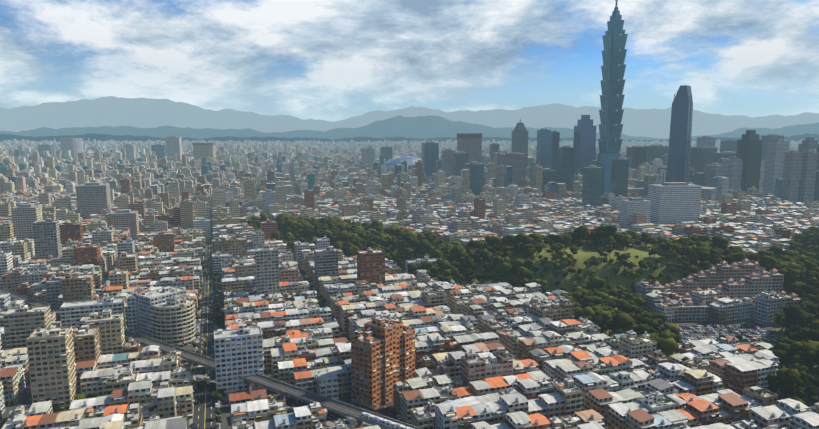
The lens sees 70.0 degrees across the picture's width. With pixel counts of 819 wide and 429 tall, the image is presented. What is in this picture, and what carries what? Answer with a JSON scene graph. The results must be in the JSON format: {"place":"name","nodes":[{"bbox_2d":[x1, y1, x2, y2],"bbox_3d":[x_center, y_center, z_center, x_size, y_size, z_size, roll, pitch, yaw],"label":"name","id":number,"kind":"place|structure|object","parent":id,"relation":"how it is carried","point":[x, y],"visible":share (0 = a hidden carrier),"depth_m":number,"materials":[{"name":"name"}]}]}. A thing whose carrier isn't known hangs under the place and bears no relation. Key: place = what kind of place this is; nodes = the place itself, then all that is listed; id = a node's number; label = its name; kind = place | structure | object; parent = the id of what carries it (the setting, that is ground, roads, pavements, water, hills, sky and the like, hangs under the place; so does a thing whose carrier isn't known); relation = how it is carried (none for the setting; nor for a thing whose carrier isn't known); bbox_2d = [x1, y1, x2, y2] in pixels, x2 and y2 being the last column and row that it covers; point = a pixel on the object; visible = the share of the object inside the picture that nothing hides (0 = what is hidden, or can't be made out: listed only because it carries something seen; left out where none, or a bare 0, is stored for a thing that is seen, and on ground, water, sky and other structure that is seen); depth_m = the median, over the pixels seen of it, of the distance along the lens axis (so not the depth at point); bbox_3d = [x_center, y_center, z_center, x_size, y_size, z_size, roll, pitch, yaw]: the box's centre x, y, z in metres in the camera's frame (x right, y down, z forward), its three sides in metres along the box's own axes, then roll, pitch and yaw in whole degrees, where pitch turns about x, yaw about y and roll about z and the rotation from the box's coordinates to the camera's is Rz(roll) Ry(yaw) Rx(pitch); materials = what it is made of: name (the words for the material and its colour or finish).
{"place":"outdoors","nodes":[
{"label":"outdoors","id":0,"kind":"place"},
{"bbox_2d":[10,243,716,428],"bbox_3d":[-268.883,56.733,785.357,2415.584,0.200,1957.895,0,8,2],"label":"road","id":1,"kind":"structure","parent":0,"point":[204,415],"depth_m":396.72,"materials":[{"name":"grey asphalt"}]},
{"bbox_2d":[0,288,421,428],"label":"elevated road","id":2,"kind":"structure","parent":1,"relation":"on","point":[283,389],"depth_m":363.51,"materials":[{"name":"concrete"}]},
{"bbox_2d":[361,412,413,428],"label":"metro train","id":3,"kind":"object","parent":2,"relation":"on","point":[380,420],"visible":0.92,"depth_m":308.31,"materials":[{"name":"metal"}]},
{"bbox_2d":[6,254,777,428],"bbox_3d":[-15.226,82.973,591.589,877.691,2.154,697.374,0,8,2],"label":"cars","id":4,"kind":"object","parent":1,"relation":"on","point":[752,328],"visible":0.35,"depth_m":482.49,"materials":[{"name":"metal"}]},
{"bbox_2d":[0,96,818,138],"bbox_3d":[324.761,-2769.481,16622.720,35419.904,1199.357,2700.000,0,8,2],"label":"mountains","id":5,"kind":"structure","parent":0,"point":[112,111],"depth_m":16083.32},
{"bbox_2d":[0,115,818,139],"bbox_3d":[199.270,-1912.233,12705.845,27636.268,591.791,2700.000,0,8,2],"label":"mountains","id":6,"kind":"structure","parent":0,"point":[430,126],"depth_m":12103.72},
{"bbox_2d":[0,133,818,142],"bbox_3d":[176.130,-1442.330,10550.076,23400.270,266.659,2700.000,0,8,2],"label":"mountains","id":7,"kind":"structure","parent":0,"point":[120,138],"depth_m":10032.03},
{"bbox_2d":[0,143,818,428],"bbox_3d":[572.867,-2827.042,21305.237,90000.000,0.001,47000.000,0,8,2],"label":"street","id":8,"kind":"structure","parent":0,"point":[225,423],"depth_m":500.99,"materials":[{"name":"grey asphalt"}]},
{"bbox_2d":[3,229,661,410],"bbox_3d":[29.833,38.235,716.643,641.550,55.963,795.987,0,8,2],"label":"buildings","id":9,"kind":"structure","parent":8,"relation":"on","point":[382,355],"depth_m":369.68,"materials":[{"name":"concrete"},{"name":"glass"},{"name":"metal"}]},
{"bbox_2d":[0,144,813,203],"bbox_3d":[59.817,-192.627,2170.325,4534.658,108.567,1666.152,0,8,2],"label":"distant city buildings","id":10,"kind":"structure","parent":8,"relation":"on","point":[34,173],"depth_m":1692.23,"materials":[{"name":"concrete"}]},
{"bbox_2d":[0,138,818,164],"bbox_3d":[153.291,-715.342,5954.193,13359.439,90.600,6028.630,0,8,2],"label":"city","id":11,"kind":"object","parent":8,"relation":"on","point":[269,149],"visible":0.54,"depth_m":5208.35,"materials":[{"name":"concrete"}]},
{"bbox_2d":[0,179,818,428],"bbox_3d":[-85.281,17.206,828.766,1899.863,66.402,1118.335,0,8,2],"label":"low-rise buildings","id":12,"kind":"structure","parent":8,"relation":"on","point":[502,355],"depth_m":476.19,"materials":[{"name":"concrete"}]},
{"bbox_2d":[11,115,818,239],"bbox_3d":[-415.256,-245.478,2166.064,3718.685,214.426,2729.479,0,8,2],"label":"high-rise buildings","id":13,"kind":"structure","parent":8,"relation":"on","point":[792,176],"depth_m":1457.91,"materials":[{"name":"concrete"}]},
{"bbox_2d":[12,226,818,425],"bbox_3d":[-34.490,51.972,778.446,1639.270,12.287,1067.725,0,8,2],"label":"street trees","id":14,"kind":"object","parent":8,"relation":"on","point":[799,392],"visible":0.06,"depth_m":368.03,"materials":[{"name":"plant"}]},
{"bbox_2d":[246,212,818,399],"bbox_3d":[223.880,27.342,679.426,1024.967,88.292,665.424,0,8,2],"label":"forest trees","id":15,"kind":"object","parent":8,"relation":"on","point":[792,264],"visible":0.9,"depth_m":603.82,"materials":[{"name":"plant"}]},
{"bbox_2d":[596,0,643,195],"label":"skyscraper","id":16,"kind":"structure","parent":8,"relation":"on","point":[613,68],"depth_m":1367.26,"materials":[{"name":"glass"}]},
{"bbox_2d":[666,85,716,199],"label":"skyscraper","id":17,"kind":"structure","parent":8,"relation":"on","point":[678,163],"depth_m":1356.17,"materials":[{"name":"glass"}]},
{"bbox_2d":[0,0,818,121],"label":"sky","id":18,"kind":"structure","parent":0,"point":[327,60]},
{"bbox_2d":[279,229,818,395],"bbox_3d":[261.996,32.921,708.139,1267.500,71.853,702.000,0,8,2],"label":"hill terrain","id":19,"kind":"structure","parent":0,"point":[602,270],"depth_m":599.14,"materials":[{"name":"plant"}]},
{"bbox_2d":[650,258,800,320],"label":"apartment complex","id":20,"kind":"structure","parent":19,"relation":"on","point":[745,277],"depth_m":546.14,"materials":[{"name":"concrete"}]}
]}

